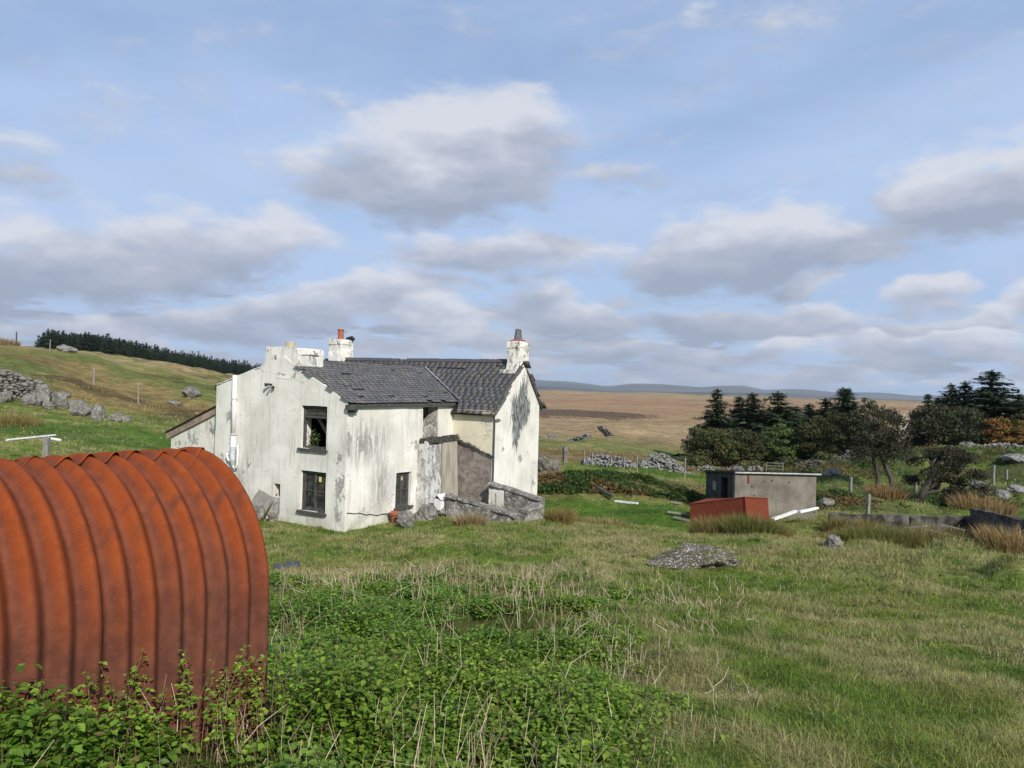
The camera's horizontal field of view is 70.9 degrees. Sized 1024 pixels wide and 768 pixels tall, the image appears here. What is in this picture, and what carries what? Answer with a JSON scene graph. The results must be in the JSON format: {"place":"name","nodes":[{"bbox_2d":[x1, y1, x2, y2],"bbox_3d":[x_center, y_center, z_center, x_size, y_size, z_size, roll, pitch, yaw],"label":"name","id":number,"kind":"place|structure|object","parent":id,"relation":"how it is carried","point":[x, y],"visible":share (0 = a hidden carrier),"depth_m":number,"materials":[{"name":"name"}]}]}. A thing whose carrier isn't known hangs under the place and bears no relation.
{"place":"outdoors","nodes":[
{"label":"outdoors","id":0,"kind":"place"},
{"bbox_2d":[0,345,1023,767],"bbox_3d":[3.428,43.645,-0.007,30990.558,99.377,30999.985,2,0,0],"label":"ground","id":1,"kind":"structure","parent":0,"point":[646,423],"depth_m":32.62,"materials":[{"name":"plant"}]},
{"bbox_2d":[0,391,13,402],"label":"boulder","id":2,"kind":"object","parent":1,"relation":"on","point":[6,396],"visible":0.87,"depth_m":52.17,"materials":[{"name":"stone"}]},
{"bbox_2d":[0,337,22,345],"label":"rush tuft","id":3,"kind":"object","parent":1,"relation":"on","point":[6,342],"visible":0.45,"depth_m":100.32,"materials":[{"name":"beige plant"}]},
{"bbox_2d":[0,367,34,398],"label":"drystone wall","id":4,"kind":"structure","parent":1,"relation":"on","point":[21,383],"depth_m":53.88,"materials":[{"name":"stone"}]},
{"bbox_2d":[0,409,46,426],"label":"rush tuft","id":5,"kind":"object","parent":1,"relation":"on","point":[22,419],"visible":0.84,"depth_m":43.79,"materials":[{"name":"beige plant"}]},
{"bbox_2d":[20,392,41,405],"bbox_3d":[-35.471,1.274,52.977,1.418,1.355,1.274,2,0,-41],"label":"boulder","id":6,"kind":"object","parent":1,"relation":"on","point":[32,399],"visible":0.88,"depth_m":52.60,"materials":[{"name":"stone"}]},
{"bbox_2d":[6,434,61,457],"bbox_3d":[-18.565,2.650,28.219,0.730,1.165,2.512,2,0,6],"label":"rail stand","id":7,"kind":"object","parent":1,"relation":"on","point":[46,444],"visible":0.83,"depth_m":28.52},
{"bbox_2d":[34,384,50,404],"bbox_3d":[-35.331,1.057,53.979,1.707,2.119,0.886,2,0,16],"label":"boulder","id":8,"kind":"object","parent":1,"relation":"on","point":[43,391],"visible":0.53,"depth_m":53.69,"materials":[{"name":"stone"}]},
{"bbox_2d":[42,400,56,408],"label":"boulder","id":9,"kind":"object","parent":1,"relation":"on","point":[47,404],"visible":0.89,"depth_m":52.72,"materials":[{"name":"stone"}]},
{"bbox_2d":[51,391,69,408],"bbox_3d":[-33.838,1.446,53.995,1.256,1.893,1.162,2,0,41],"label":"boulder","id":10,"kind":"object","parent":1,"relation":"on","point":[59,399],"visible":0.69,"depth_m":53.64,"materials":[{"name":"stone"}]},
{"bbox_2d":[56,344,77,352],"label":"boulder","id":11,"kind":"object","parent":1,"relation":"on","point":[64,348],"visible":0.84,"depth_m":97.56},
{"bbox_2d":[69,402,91,415],"bbox_3d":[-31.139,1.967,51.928,1.315,1.254,0.972,2,0,-12],"label":"boulder","id":12,"kind":"object","parent":1,"relation":"on","point":[82,409],"visible":0.85,"depth_m":51.74,"materials":[{"name":"stone"}]},
{"bbox_2d":[89,405,106,419],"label":"boulder","id":13,"kind":"object","parent":1,"relation":"on","point":[98,412],"visible":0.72,"depth_m":50.53,"materials":[{"name":"stone"}]},
{"bbox_2d":[107,413,123,421],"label":"boulder","id":14,"kind":"object","parent":1,"relation":"on","point":[115,417],"visible":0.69,"depth_m":50.14,"materials":[{"name":"stone"}]},
{"bbox_2d":[0,447,268,755],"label":"corrugated shelter","id":15,"kind":"object","parent":1,"relation":"on","point":[117,561],"visible":0.89,"depth_m":4.17,"materials":[{"name":"metal"}]},
{"bbox_2d":[34,329,260,374],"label":"forest","id":16,"kind":"object","parent":1,"relation":"on","point":[89,342],"visible":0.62,"depth_m":304.18,"materials":[{"name":"green plant"}]},
{"bbox_2d":[0,616,352,767],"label":"sprig stems","id":17,"kind":"object","parent":1,"relation":"on","point":[131,727],"visible":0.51,"depth_m":4.00,"materials":[{"name":"plant"}]},
{"bbox_2d":[0,615,356,760],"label":"bramble sprigs","id":18,"kind":"object","parent":17,"relation":"attached to","point":[176,708],"visible":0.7,"depth_m":4.01,"materials":[{"name":"green plant"}]},
{"bbox_2d":[181,386,201,397],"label":"boulder","id":19,"kind":"object","parent":1,"relation":"on","point":[190,392],"visible":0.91,"depth_m":71.19,"materials":[{"name":"stone"}]},
{"bbox_2d":[253,504,265,520],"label":"boulder","id":20,"kind":"object","parent":1,"relation":"on","point":[260,510],"visible":0.44,"depth_m":25.49,"materials":[{"name":"stone"}]},
{"bbox_2d":[251,489,277,513],"bbox_3d":[-9.125,4.285,26.250,0.852,0.863,0.074,10,-34,24],"label":"sheet","id":21,"kind":"object","parent":20,"relation":"on","point":[264,499],"visible":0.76,"depth_m":26.25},
{"bbox_2d":[274,561,300,568],"bbox_3d":[-4.641,3.757,14.859,0.526,0.042,0.354,-2,5,-23],"label":"slate slab","id":22,"kind":"object","parent":1,"relation":"on","point":[288,564],"depth_m":14.88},
{"bbox_2d":[164,329,546,531],"bbox_3d":[-6.632,1.395,30.978,12.807,8.161,10.742,2,0,30],"label":"farmhouse","id":23,"kind":"object","parent":1,"relation":"on","point":[412,435],"visible":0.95,"depth_m":27.21,"materials":[{"name":"paint"}]},
{"bbox_2d":[296,470,326,516],"bbox_3d":[-6.980,3.832,25.296,1.391,1.496,0.298,2,0,30],"label":"window","id":24,"kind":"structure","parent":23,"relation":"in","point":[314,483],"depth_m":25.36,"materials":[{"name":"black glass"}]},
{"bbox_2d":[297,406,327,452],"bbox_3d":[-6.948,1.580,25.319,1.397,1.592,0.293,2,0,30],"label":"window","id":25,"kind":"structure","parent":23,"relation":"in","point":[309,411],"depth_m":25.43,"materials":[{"name":"grey wood"}]},
{"bbox_2d":[307,418,319,445],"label":"ivy","id":26,"kind":"object","parent":23,"relation":"attached to","point":[312,443],"visible":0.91,"depth_m":25.79,"materials":[{"name":"green plant"}]},
{"bbox_2d":[394,472,412,510],"bbox_3d":[-4.167,4.049,27.277,0.293,1.382,1.062,2,0,30],"label":"window","id":27,"kind":"structure","parent":23,"relation":"in","point":[402,479],"depth_m":27.33,"materials":[{"name":"grey wood"}]},
{"bbox_2d":[0,567,740,767],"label":"bramble","id":28,"kind":"object","parent":1,"relation":"on","point":[352,751],"depth_m":4.87,"materials":[{"name":"plant"}]},
{"bbox_2d":[396,516,414,527],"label":"boulder","id":29,"kind":"object","parent":1,"relation":"on","point":[402,521],"visible":0.84,"depth_m":25.12,"materials":[{"name":"stone"}]},
{"bbox_2d":[396,510,415,523],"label":"boulder","id":30,"kind":"object","parent":1,"relation":"on","point":[406,513],"visible":0.43,"depth_m":25.83,"materials":[{"name":"stone"}]},
{"bbox_2d":[2,549,824,767],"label":"dry stalks","id":31,"kind":"object","parent":1,"relation":"on","point":[425,661],"visible":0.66,"depth_m":7.61,"materials":[{"name":"plant"}]},
{"bbox_2d":[414,503,436,520],"bbox_3d":[-3.291,4.918,26.966,0.731,0.826,0.868,2,0,33],"label":"boulder","id":32,"kind":"object","parent":1,"relation":"on","point":[425,512],"visible":0.78,"depth_m":26.73,"materials":[{"name":"stone"}]},
{"bbox_2d":[436,507,445,516],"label":"boulder","id":33,"kind":"object","parent":1,"relation":"on","point":[441,512],"visible":0.48,"depth_m":27.48,"materials":[{"name":"stone"}]},
{"bbox_2d":[432,493,446,509],"bbox_3d":[-2.748,4.532,27.696,0.440,0.600,0.480,2,0,36],"label":"plastic container","id":34,"kind":"object","parent":33,"relation":"on","point":[440,502],"visible":0.81,"depth_m":27.55,"materials":[{"name":"white plastic"}]},
{"bbox_2d":[447,511,492,526],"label":"rush tuft","id":35,"kind":"object","parent":1,"relation":"on","point":[470,520],"visible":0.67,"depth_m":22.79,"materials":[{"name":"beige plant"}]},
{"bbox_2d":[445,493,520,521],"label":"yard wall","id":36,"kind":"structure","parent":1,"relation":"on","point":[456,504],"depth_m":26.82,"materials":[{"name":"stone"}]},
{"bbox_2d":[488,481,544,512],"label":"yard wall","id":37,"kind":"structure","parent":1,"relation":"on","point":[510,498],"depth_m":28.03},
{"bbox_2d":[517,502,545,521],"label":"yard wall","id":38,"kind":"structure","parent":1,"relation":"on","point":[529,512],"depth_m":26.55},
{"bbox_2d":[538,454,560,472],"bbox_3d":[1.820,4.261,37.657,1.455,1.191,1.607,2,0,-42],"label":"boulder","id":39,"kind":"object","parent":1,"relation":"on","point":[547,463],"visible":0.66,"depth_m":37.09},
{"bbox_2d":[539,504,580,525],"bbox_3d":[1.515,4.245,23.230,1.536,0.884,1.373,2,0,0],"label":"rush tuft","id":40,"kind":"object","parent":1,"relation":"on","point":[567,518],"visible":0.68,"depth_m":22.99,"materials":[{"name":"beige plant"}]},
{"bbox_2d":[567,433,592,440],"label":"drystone wall","id":41,"kind":"structure","parent":1,"relation":"on","point":[580,437],"depth_m":101.12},
{"bbox_2d":[581,512,633,526],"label":"grass clump","id":42,"kind":"object","parent":1,"relation":"on","point":[605,521],"visible":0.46,"depth_m":24.92,"materials":[{"name":"beige plant"}]},
{"bbox_2d":[580,453,635,468],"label":"stone wall","id":43,"kind":"structure","parent":1,"relation":"on","point":[617,461],"depth_m":46.02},
{"bbox_2d":[638,453,690,473],"bbox_3d":[9.949,5.328,48.044,3.366,1.498,3.771,2,0,0],"label":"rubble heap","id":44,"kind":"object","parent":1,"relation":"on","point":[662,463],"visible":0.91,"depth_m":47.45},
{"bbox_2d":[646,543,742,569],"bbox_3d":[4.044,3.855,15.977,2.286,0.581,1.190,2,0,-14],"label":"boulder","id":45,"kind":"object","parent":1,"relation":"on","point":[688,556],"visible":0.94,"depth_m":15.68,"materials":[{"name":"stone"}]},
{"bbox_2d":[686,455,711,466],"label":"bush","id":46,"kind":"object","parent":1,"relation":"on","point":[696,460],"visible":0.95,"depth_m":73.54,"materials":[{"name":"green plant"}]},
{"bbox_2d":[670,388,743,457],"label":"conifer tree","id":47,"kind":"object","parent":1,"relation":"on","point":[714,417],"visible":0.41,"depth_m":83.49,"materials":[{"name":"green plant"}]},
{"bbox_2d":[680,426,744,465],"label":"broadleaf tree","id":48,"kind":"object","parent":1,"relation":"on","point":[708,437],"visible":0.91,"depth_m":76.77,"materials":[{"name":"green plant"}]},
{"bbox_2d":[679,513,746,535],"bbox_3d":[7.004,4.860,24.614,2.469,1.108,2.285,2,0,29],"label":"rush tuft","id":49,"kind":"object","parent":1,"relation":"on","point":[707,526],"visible":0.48,"depth_m":24.24,"materials":[{"name":"beige plant"}]},
{"bbox_2d":[683,465,763,471],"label":"drystone wall","id":50,"kind":"structure","parent":1,"relation":"on","point":[757,468],"depth_m":50.84,"materials":[{"name":"stone"}]},
{"bbox_2d":[689,497,769,523],"bbox_3d":[8.511,4.924,28.152,1.284,1.329,2.910,2,0,-36],"label":"steel tank","id":51,"kind":"object","parent":1,"relation":"on","point":[715,506],"visible":0.59,"depth_m":27.71,"materials":[{"name":"metal"}]},
{"bbox_2d":[724,396,745,425],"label":"conifer tree","id":52,"kind":"object","parent":1,"relation":"on","point":[735,410],"visible":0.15,"depth_m":87.77,"materials":[{"name":"green plant"}]},
{"bbox_2d":[717,427,766,465],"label":"broadleaf tree","id":53,"kind":"object","parent":1,"relation":"on","point":[748,453],"visible":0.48,"depth_m":78.05,"materials":[{"name":"green plant"}]},
{"bbox_2d":[732,460,754,468],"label":"bush","id":54,"kind":"object","parent":1,"relation":"on","point":[748,463],"visible":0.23,"depth_m":59.95,"materials":[{"name":"green plant"}]},
{"bbox_2d":[714,509,790,536],"bbox_3d":[7.981,4.793,24.186,2.673,1.326,2.465,2,0,36],"label":"rush tuft","id":55,"kind":"object","parent":1,"relation":"on","point":[750,525],"visible":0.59,"depth_m":23.69,"materials":[{"name":"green plant"}]},
{"bbox_2d":[707,392,814,464],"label":"conifer tree","id":56,"kind":"object","parent":1,"relation":"on","point":[754,422],"visible":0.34,"depth_m":83.97,"materials":[{"name":"green plant"}]},
{"bbox_2d":[703,470,821,519],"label":"concrete shed","id":57,"kind":"structure","parent":1,"relation":"on","point":[783,492],"depth_m":29.76,"materials":[{"name":"grey concrete"}]},
{"bbox_2d":[744,430,784,464],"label":"broadleaf tree","id":58,"kind":"object","parent":1,"relation":"on","point":[764,435],"visible":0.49,"depth_m":79.05,"materials":[{"name":"green plant"}]},
{"bbox_2d":[537,441,1023,511],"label":"undergrowth","id":59,"kind":"object","parent":1,"relation":"on","point":[575,481],"visible":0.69,"depth_m":34.51,"materials":[{"name":"green plant"}]},
{"bbox_2d":[762,422,803,460],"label":"broadleaf tree","id":60,"kind":"object","parent":1,"relation":"on","point":[785,451],"visible":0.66,"depth_m":79.02,"materials":[{"name":"green plant"}]},
{"bbox_2d":[767,517,801,537],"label":"rush tuft","id":61,"kind":"object","parent":1,"relation":"on","point":[785,531],"visible":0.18,"depth_m":24.28,"materials":[{"name":"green plant"}]},
{"bbox_2d":[771,510,797,519],"bbox_3d":[10.342,4.974,27.250,1.361,0.085,0.162,-9,6,-31],"label":"plank","id":62,"kind":"object","parent":1,"relation":"on","point":[785,514],"visible":0.96,"depth_m":27.22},
{"bbox_2d":[772,456,802,467],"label":"bush","id":63,"kind":"object","parent":1,"relation":"on","point":[785,460],"visible":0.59,"depth_m":65.92,"materials":[{"name":"green plant"}]},
{"bbox_2d":[741,391,838,463],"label":"conifer tree","id":64,"kind":"object","parent":1,"relation":"on","point":[786,414],"visible":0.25,"depth_m":85.25,"materials":[{"name":"green plant"}]},
{"bbox_2d":[779,422,820,461],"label":"broadleaf tree","id":65,"kind":"object","parent":1,"relation":"on","point":[791,440],"visible":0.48,"depth_m":79.32,"materials":[{"name":"green plant"}]},
{"bbox_2d":[789,406,820,459],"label":"conifer tree","id":66,"kind":"object","parent":1,"relation":"on","point":[798,417],"visible":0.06,"depth_m":89.55,"materials":[{"name":"green plant"}]},
{"bbox_2d":[799,403,818,422],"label":"conifer tree","id":67,"kind":"object","parent":1,"relation":"on","point":[808,409],"visible":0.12,"depth_m":91.72,"materials":[{"name":"green plant"}]},
{"bbox_2d":[794,415,850,459],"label":"broadleaf tree","id":68,"kind":"object","parent":1,"relation":"on","point":[816,432],"visible":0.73,"depth_m":76.95,"materials":[{"name":"green plant"}]},
{"bbox_2d":[803,397,844,439],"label":"conifer tree","id":69,"kind":"object","parent":1,"relation":"on","point":[825,403],"visible":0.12,"depth_m":89.73,"materials":[{"name":"green plant"}]},
{"bbox_2d":[810,451,837,461],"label":"bush","id":70,"kind":"object","parent":1,"relation":"on","point":[821,456],"visible":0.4,"depth_m":71.43,"materials":[{"name":"green plant"}]},
{"bbox_2d":[819,498,834,506],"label":"boulder","id":71,"kind":"object","parent":1,"relation":"on","point":[826,502],"visible":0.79,"depth_m":33.73,"materials":[{"name":"stone"}]},
{"bbox_2d":[793,450,866,469],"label":"drystone wall","id":72,"kind":"structure","parent":1,"relation":"on","point":[817,463],"depth_m":57.95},
{"bbox_2d":[822,468,841,475],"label":"boulder","id":73,"kind":"object","parent":1,"relation":"on","point":[832,471],"visible":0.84,"depth_m":43.77,"materials":[{"name":"stone"}]},
{"bbox_2d":[824,534,843,548],"bbox_3d":[9.436,4.677,21.121,0.406,0.516,0.555,2,0,-43],"label":"boulder","id":74,"kind":"object","parent":1,"relation":"on","point":[833,541],"visible":0.77,"depth_m":20.98,"materials":[{"name":"stone"}]},
{"bbox_2d":[815,513,856,531],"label":"rush tuft","id":75,"kind":"object","parent":1,"relation":"on","point":[829,524],"visible":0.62,"depth_m":26.64,"materials":[{"name":"beige plant"}]},
{"bbox_2d":[807,386,875,455],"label":"conifer tree","id":76,"kind":"object","parent":1,"relation":"on","point":[845,406],"visible":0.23,"depth_m":87.31,"materials":[{"name":"green plant"}]},
{"bbox_2d":[820,410,871,453],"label":"broadleaf tree","id":77,"kind":"object","parent":1,"relation":"on","point":[838,430],"visible":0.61,"depth_m":75.49,"materials":[{"name":"green plant"}]},
{"bbox_2d":[837,516,888,530],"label":"rush tuft","id":78,"kind":"object","parent":1,"relation":"on","point":[859,521],"visible":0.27,"depth_m":26.39,"materials":[{"name":"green plant"}]},
{"bbox_2d":[846,397,886,444],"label":"broadleaf tree","id":79,"kind":"object","parent":1,"relation":"on","point":[868,405],"visible":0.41,"depth_m":73.67,"materials":[{"name":"green plant"}]},
{"bbox_2d":[865,494,870,513],"bbox_3d":[14.614,5.242,29.500,0.135,1.448,0.132,2,0,-23],"label":"fence post","id":80,"kind":"object","parent":1,"relation":"on","point":[868,500],"visible":0.57,"depth_m":29.46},
{"bbox_2d":[828,513,910,529],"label":"ruined wall","id":81,"kind":"structure","parent":1,"relation":"on","point":[897,519],"depth_m":27.11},
{"bbox_2d":[831,517,928,548],"bbox_3d":[11.545,4.789,22.824,3.219,1.160,2.574,2,0,0],"label":"rush tuft","id":82,"kind":"object","parent":1,"relation":"on","point":[877,533],"visible":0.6,"depth_m":22.40,"materials":[{"name":"green plant"}]},
{"bbox_2d":[848,405,914,489],"bbox_3d":[20.806,3.865,40.984,3.840,5.408,3.233,2,0,-45],"label":"thorn tree","id":83,"kind":"object","parent":1,"relation":"on","point":[869,448],"visible":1,"depth_m":40.70,"materials":[{"name":"green plant"}]},
{"bbox_2d":[862,481,916,500],"bbox_3d":[18.896,5.308,35.994,2.641,0.962,2.329,2,0,-29],"label":"rush tuft","id":84,"kind":"object","parent":1,"relation":"on","point":[899,493],"visible":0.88,"depth_m":35.67,"materials":[{"name":"brown plant"}]},
{"bbox_2d":[863,405,915,446],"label":"broadleaf tree","id":85,"kind":"object","parent":1,"relation":"on","point":[882,428],"visible":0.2,"depth_m":71.55,"materials":[{"name":"green plant"}]},
{"bbox_2d":[889,426,928,450],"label":"broadleaf tree","id":86,"kind":"object","parent":1,"relation":"on","point":[913,442],"visible":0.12,"depth_m":74.50,"materials":[{"name":"green plant"}]},
{"bbox_2d":[884,520,955,548],"bbox_3d":[12.698,4.819,22.594,2.391,1.036,2.092,2,0,26],"label":"rush tuft","id":87,"kind":"object","parent":1,"relation":"on","point":[921,539],"visible":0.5,"depth_m":22.16,"materials":[{"name":"green plant"}]},
{"bbox_2d":[910,394,944,447],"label":"conifer tree","id":88,"kind":"object","parent":1,"relation":"on","point":[928,397],"visible":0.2,"depth_m":83.82,"materials":[{"name":"green plant"}]},
{"bbox_2d":[903,402,964,446],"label":"broadleaf tree","id":89,"kind":"object","parent":1,"relation":"on","point":[922,417],"visible":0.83,"depth_m":72.56,"materials":[{"name":"green plant"}]},
{"bbox_2d":[901,519,972,536],"bbox_3d":[15.417,5.384,25.982,2.540,0.918,2.134,2,0,0],"label":"rush tuft","id":90,"kind":"object","parent":1,"relation":"on","point":[961,532],"visible":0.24,"depth_m":25.70,"materials":[{"name":"green plant"}]},
{"bbox_2d":[910,515,970,531],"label":"ruined wall","id":91,"kind":"structure","parent":1,"relation":"on","point":[960,520],"depth_m":26.66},
{"bbox_2d":[932,383,963,445],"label":"conifer tree","id":92,"kind":"object","parent":1,"relation":"on","point":[952,395],"visible":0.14,"depth_m":83.65,"materials":[{"name":"green plant"}]},
{"bbox_2d":[899,445,998,502],"bbox_3d":[21.419,4.437,35.115,3.604,2.999,3.783,2,0,0],"label":"thorn tree","id":93,"kind":"object","parent":1,"relation":"on","point":[937,469],"visible":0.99,"depth_m":34.88,"materials":[{"name":"green plant"}]},
{"bbox_2d":[947,381,974,425],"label":"conifer tree","id":94,"kind":"object","parent":1,"relation":"on","point":[965,388],"visible":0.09,"depth_m":84.78,"materials":[{"name":"green plant"}]},
{"bbox_2d":[934,532,988,549],"bbox_3d":[13.807,4.852,22.303,1.937,0.745,1.635,2,0,0],"label":"rush tuft","id":95,"kind":"object","parent":1,"relation":"on","point":[968,540],"visible":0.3,"depth_m":21.91,"materials":[{"name":"green plant"}]},
{"bbox_2d":[926,404,1000,445],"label":"broadleaf tree","id":96,"kind":"object","parent":1,"relation":"on","point":[974,434],"visible":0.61,"depth_m":71.36,"materials":[{"name":"green plant"}]},
{"bbox_2d":[912,442,1023,449],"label":"drystone wall","id":97,"kind":"structure","parent":1,"relation":"on","point":[990,445],"depth_m":60.21,"materials":[{"name":"stone"}]},
{"bbox_2d":[940,369,1023,443],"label":"conifer tree","id":98,"kind":"object","parent":1,"relation":"on","point":[991,398],"visible":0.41,"depth_m":81.22,"materials":[{"name":"green plant"}]},
{"bbox_2d":[944,489,1022,515],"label":"rush tuft","id":99,"kind":"object","parent":1,"relation":"on","point":[973,501],"visible":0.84,"depth_m":32.73,"materials":[{"name":"brown plant"}]},
{"bbox_2d":[962,520,1023,556],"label":"rush tuft","id":100,"kind":"object","parent":1,"relation":"on","point":[1005,542],"visible":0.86,"depth_m":22.02,"materials":[{"name":"beige plant"}]},
{"bbox_2d":[970,508,1023,534],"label":"pen wall","id":101,"kind":"structure","parent":1,"relation":"on","point":[987,517],"depth_m":24.97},
{"bbox_2d":[981,416,1023,443],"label":"broadleaf tree","id":102,"kind":"object","parent":1,"relation":"on","point":[1003,427],"visible":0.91,"depth_m":69.56,"materials":[{"name":"orange plant"}]},
{"bbox_2d":[994,489,1011,498],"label":"boulder","id":103,"kind":"object","parent":1,"relation":"on","point":[1006,494],"visible":0.66,"depth_m":36.83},
{"bbox_2d":[1001,453,1023,463],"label":"boulder","id":104,"kind":"object","parent":1,"relation":"on","point":[1015,458],"visible":0.97,"depth_m":49.52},
{"bbox_2d":[1006,484,1023,492],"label":"boulder","id":105,"kind":"object","parent":1,"relation":"on","point":[1016,488],"visible":0.81,"depth_m":37.88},
{"bbox_2d":[1008,410,1023,444],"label":"broadleaf tree","id":106,"kind":"object","parent":1,"relation":"on","point":[1018,416],"visible":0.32,"depth_m":72.10,"materials":[{"name":"green plant"}]},
{"bbox_2d":[0,0,1023,395],"label":"sky","id":107,"kind":"structure","parent":0,"point":[821,195],"materials":[{"name":"blue"}]},
{"bbox_2d":[536,386,933,401],"bbox_3d":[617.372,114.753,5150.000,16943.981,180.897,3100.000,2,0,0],"label":"hills","id":108,"kind":"structure","parent":0,"point":[696,393],"depth_m":5027.17,"materials":[{"name":"grey"}]},
{"bbox_2d":[534,380,1023,402],"bbox_3d":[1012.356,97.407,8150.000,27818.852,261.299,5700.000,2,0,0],"label":"hills","id":109,"kind":"structure","parent":0,"point":[662,388],"depth_m":7625.13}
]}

